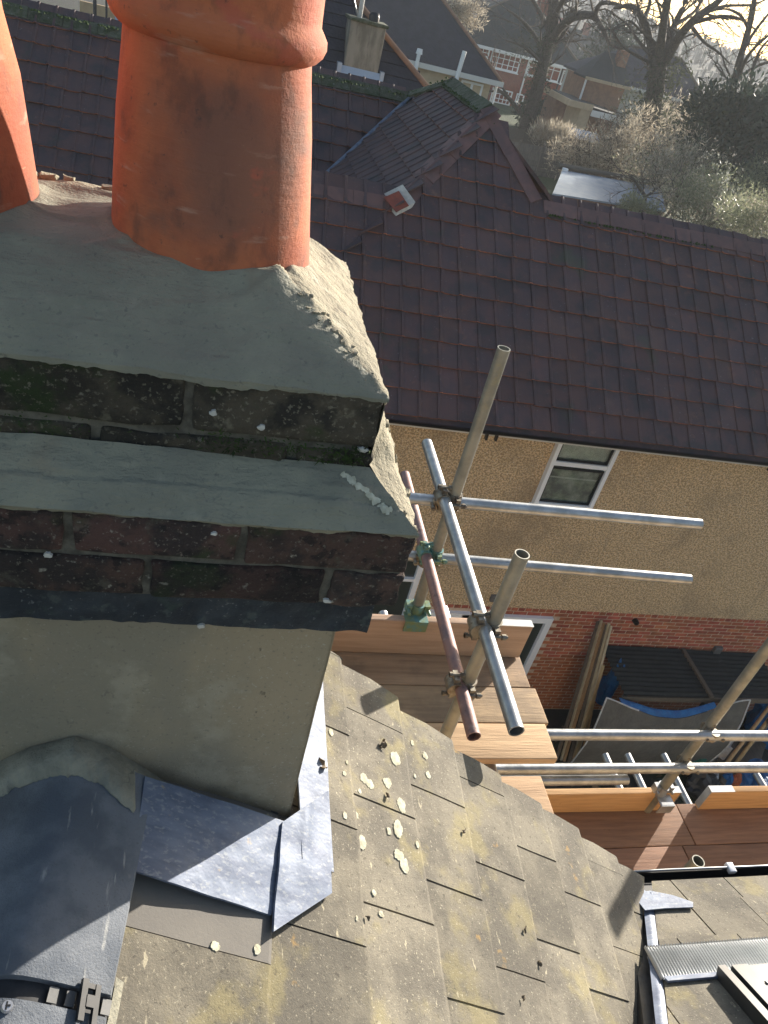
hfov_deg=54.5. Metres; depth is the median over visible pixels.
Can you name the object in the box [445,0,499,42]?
bare shrub
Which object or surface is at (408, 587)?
window
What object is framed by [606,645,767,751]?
lean to
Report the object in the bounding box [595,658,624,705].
tarpaulin
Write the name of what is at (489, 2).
house
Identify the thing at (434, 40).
house
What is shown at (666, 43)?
bare tree
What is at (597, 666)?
batten
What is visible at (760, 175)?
leafy shrub
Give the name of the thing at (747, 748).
wooden pole
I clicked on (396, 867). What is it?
slate roofed house
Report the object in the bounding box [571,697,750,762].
tarpaulin
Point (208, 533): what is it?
chimney stack
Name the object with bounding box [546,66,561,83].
window
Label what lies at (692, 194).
leafy shrub
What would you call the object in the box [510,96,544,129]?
hedge
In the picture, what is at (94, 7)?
street post
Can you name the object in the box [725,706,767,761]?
wooden pole
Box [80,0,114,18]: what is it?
garden wall
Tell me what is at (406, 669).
scaffold board
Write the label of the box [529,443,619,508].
window
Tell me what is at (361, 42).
house
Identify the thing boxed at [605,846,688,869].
scaffold board
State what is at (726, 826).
scaffold board
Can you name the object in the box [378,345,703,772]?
scaffold
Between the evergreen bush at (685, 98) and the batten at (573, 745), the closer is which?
the batten at (573, 745)
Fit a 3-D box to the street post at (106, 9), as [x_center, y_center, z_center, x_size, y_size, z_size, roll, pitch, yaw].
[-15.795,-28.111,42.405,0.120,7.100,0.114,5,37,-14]
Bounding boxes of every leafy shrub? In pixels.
[605,188,666,215]
[650,150,767,232]
[705,180,767,238]
[722,148,767,231]
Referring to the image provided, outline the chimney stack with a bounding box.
[0,171,419,816]
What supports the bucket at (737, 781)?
on the ground at (556, 718)
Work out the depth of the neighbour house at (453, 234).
9.52 m
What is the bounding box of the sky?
[611,0,767,58]
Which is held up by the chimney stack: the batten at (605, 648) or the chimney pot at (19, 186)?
the chimney pot at (19, 186)
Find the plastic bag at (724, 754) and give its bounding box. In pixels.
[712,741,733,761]
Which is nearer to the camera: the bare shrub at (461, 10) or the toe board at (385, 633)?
the toe board at (385, 633)
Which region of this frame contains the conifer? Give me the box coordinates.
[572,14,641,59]
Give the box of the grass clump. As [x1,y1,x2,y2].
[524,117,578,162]
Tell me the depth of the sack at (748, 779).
11.97 m
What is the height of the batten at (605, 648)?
2.365 m
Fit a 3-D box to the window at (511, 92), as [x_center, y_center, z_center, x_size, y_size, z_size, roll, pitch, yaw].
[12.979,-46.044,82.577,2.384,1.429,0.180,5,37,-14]
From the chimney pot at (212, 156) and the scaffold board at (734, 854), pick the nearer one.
the chimney pot at (212, 156)
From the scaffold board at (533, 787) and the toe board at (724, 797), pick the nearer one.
the scaffold board at (533, 787)
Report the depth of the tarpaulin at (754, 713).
13.02 m
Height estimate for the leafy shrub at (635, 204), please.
3.949 m
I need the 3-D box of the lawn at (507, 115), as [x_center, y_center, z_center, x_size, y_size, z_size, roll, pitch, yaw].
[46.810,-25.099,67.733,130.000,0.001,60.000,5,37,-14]
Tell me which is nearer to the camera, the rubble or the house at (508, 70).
the rubble
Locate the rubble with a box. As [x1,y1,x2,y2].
[551,725,721,803]
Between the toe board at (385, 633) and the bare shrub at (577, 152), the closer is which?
the toe board at (385, 633)
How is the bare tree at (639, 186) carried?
on the lawn at (507, 115)
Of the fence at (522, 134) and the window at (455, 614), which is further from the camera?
the fence at (522, 134)
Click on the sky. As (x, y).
(674, 10)
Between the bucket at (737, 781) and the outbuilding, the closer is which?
the bucket at (737, 781)
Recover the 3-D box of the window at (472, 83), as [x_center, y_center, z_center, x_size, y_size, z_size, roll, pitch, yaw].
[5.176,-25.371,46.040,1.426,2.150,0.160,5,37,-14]
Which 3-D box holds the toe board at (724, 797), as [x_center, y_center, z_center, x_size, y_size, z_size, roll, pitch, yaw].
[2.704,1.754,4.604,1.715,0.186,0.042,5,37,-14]
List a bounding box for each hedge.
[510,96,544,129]
[655,66,767,225]
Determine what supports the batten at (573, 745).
on the ground at (556, 718)
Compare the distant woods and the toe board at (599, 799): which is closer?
the toe board at (599, 799)
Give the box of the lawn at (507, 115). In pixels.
[490,101,766,237]
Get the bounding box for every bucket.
[720,773,733,784]
[731,773,741,785]
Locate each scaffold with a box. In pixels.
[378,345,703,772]
[496,637,767,867]
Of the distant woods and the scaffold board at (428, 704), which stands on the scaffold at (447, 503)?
the scaffold board at (428, 704)
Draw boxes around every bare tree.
[571,0,767,173]
[582,137,692,211]
[687,0,767,145]
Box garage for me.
[537,87,619,131]
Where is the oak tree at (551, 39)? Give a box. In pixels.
[466,0,670,143]
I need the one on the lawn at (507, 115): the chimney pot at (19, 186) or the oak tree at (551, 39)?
the oak tree at (551, 39)
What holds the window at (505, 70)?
in the house at (508, 70)
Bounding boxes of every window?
[373,561,422,614]
[426,609,470,617]
[461,80,483,95]
[489,87,512,105]
[490,51,521,74]
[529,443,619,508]
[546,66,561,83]
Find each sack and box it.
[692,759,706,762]
[739,758,767,785]
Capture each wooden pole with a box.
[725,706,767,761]
[735,717,767,761]
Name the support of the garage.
on the ground at (556, 718)
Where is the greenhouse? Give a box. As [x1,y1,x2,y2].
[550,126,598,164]
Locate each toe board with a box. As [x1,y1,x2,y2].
[331,614,533,656]
[545,786,681,811]
[695,785,767,808]
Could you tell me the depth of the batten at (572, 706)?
11.59 m
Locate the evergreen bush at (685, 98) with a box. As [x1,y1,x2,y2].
[665,79,720,169]
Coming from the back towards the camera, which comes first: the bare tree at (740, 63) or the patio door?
the bare tree at (740, 63)
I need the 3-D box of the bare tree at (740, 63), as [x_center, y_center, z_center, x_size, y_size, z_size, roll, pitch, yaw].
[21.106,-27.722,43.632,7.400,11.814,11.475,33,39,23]
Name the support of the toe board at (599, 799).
on the scaffold board at (622, 829)
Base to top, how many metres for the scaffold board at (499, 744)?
0.038 m
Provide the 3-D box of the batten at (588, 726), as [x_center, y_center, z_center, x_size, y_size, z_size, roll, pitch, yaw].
[3.238,3.255,11.721,0.042,1.480,0.528,-3,39,-24]
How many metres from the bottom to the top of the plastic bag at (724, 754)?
0.549 m
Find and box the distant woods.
[558,0,767,92]
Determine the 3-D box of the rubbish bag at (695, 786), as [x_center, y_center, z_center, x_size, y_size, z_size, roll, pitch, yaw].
[5.105,4.293,11.876,0.647,0.452,0.434,5,37,-14]
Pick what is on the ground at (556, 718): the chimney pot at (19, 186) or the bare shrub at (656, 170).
the bare shrub at (656, 170)
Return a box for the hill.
[536,0,767,92]
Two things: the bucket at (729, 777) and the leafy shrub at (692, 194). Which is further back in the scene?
the leafy shrub at (692, 194)
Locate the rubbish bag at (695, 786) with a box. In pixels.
[684,773,720,798]
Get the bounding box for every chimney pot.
[0,0,38,212]
[107,0,326,270]
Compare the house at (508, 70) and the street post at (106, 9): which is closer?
the street post at (106, 9)
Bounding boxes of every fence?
[509,127,554,153]
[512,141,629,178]
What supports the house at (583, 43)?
on the hill
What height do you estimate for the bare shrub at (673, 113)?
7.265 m
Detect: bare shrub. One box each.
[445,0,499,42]
[541,126,645,179]
[580,98,690,187]
[611,121,738,221]
[616,80,715,175]
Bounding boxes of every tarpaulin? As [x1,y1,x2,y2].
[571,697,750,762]
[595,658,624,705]
[744,703,767,749]
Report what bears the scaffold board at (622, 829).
on the scaffold at (554, 775)
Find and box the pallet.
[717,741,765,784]
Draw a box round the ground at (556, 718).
[32,0,767,804]
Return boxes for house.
[0,651,767,1023]
[1,0,767,711]
[315,0,428,98]
[364,0,503,103]
[446,0,500,5]
[462,0,577,107]
[559,44,702,162]
[563,22,606,58]
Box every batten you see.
[556,621,599,760]
[560,620,602,760]
[563,623,605,761]
[567,624,606,762]
[572,623,609,759]
[573,664,604,758]
[580,625,612,748]
[582,694,596,746]
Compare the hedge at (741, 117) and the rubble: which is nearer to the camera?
the rubble
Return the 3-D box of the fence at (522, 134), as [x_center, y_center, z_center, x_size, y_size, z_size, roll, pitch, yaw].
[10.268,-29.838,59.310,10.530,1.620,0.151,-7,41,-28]
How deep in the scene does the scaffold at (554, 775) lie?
3.87 m
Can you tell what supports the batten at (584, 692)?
on the ground at (556, 718)
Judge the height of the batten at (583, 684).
2.276 m
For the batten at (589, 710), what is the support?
on the ground at (556, 718)
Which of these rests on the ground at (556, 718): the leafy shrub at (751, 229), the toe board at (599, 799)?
the leafy shrub at (751, 229)
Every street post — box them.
[93,0,96,14]
[105,0,107,17]
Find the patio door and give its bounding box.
[462,612,553,674]
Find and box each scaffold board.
[332,651,529,687]
[381,685,547,725]
[426,723,556,763]
[501,776,553,813]
[554,805,694,848]
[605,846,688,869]
[676,804,767,845]
[682,843,767,866]
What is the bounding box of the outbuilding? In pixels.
[552,163,665,215]
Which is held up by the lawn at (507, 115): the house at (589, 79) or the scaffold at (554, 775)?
the house at (589, 79)
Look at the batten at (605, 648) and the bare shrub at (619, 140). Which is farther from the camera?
the bare shrub at (619, 140)
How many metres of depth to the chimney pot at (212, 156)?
0.82 m

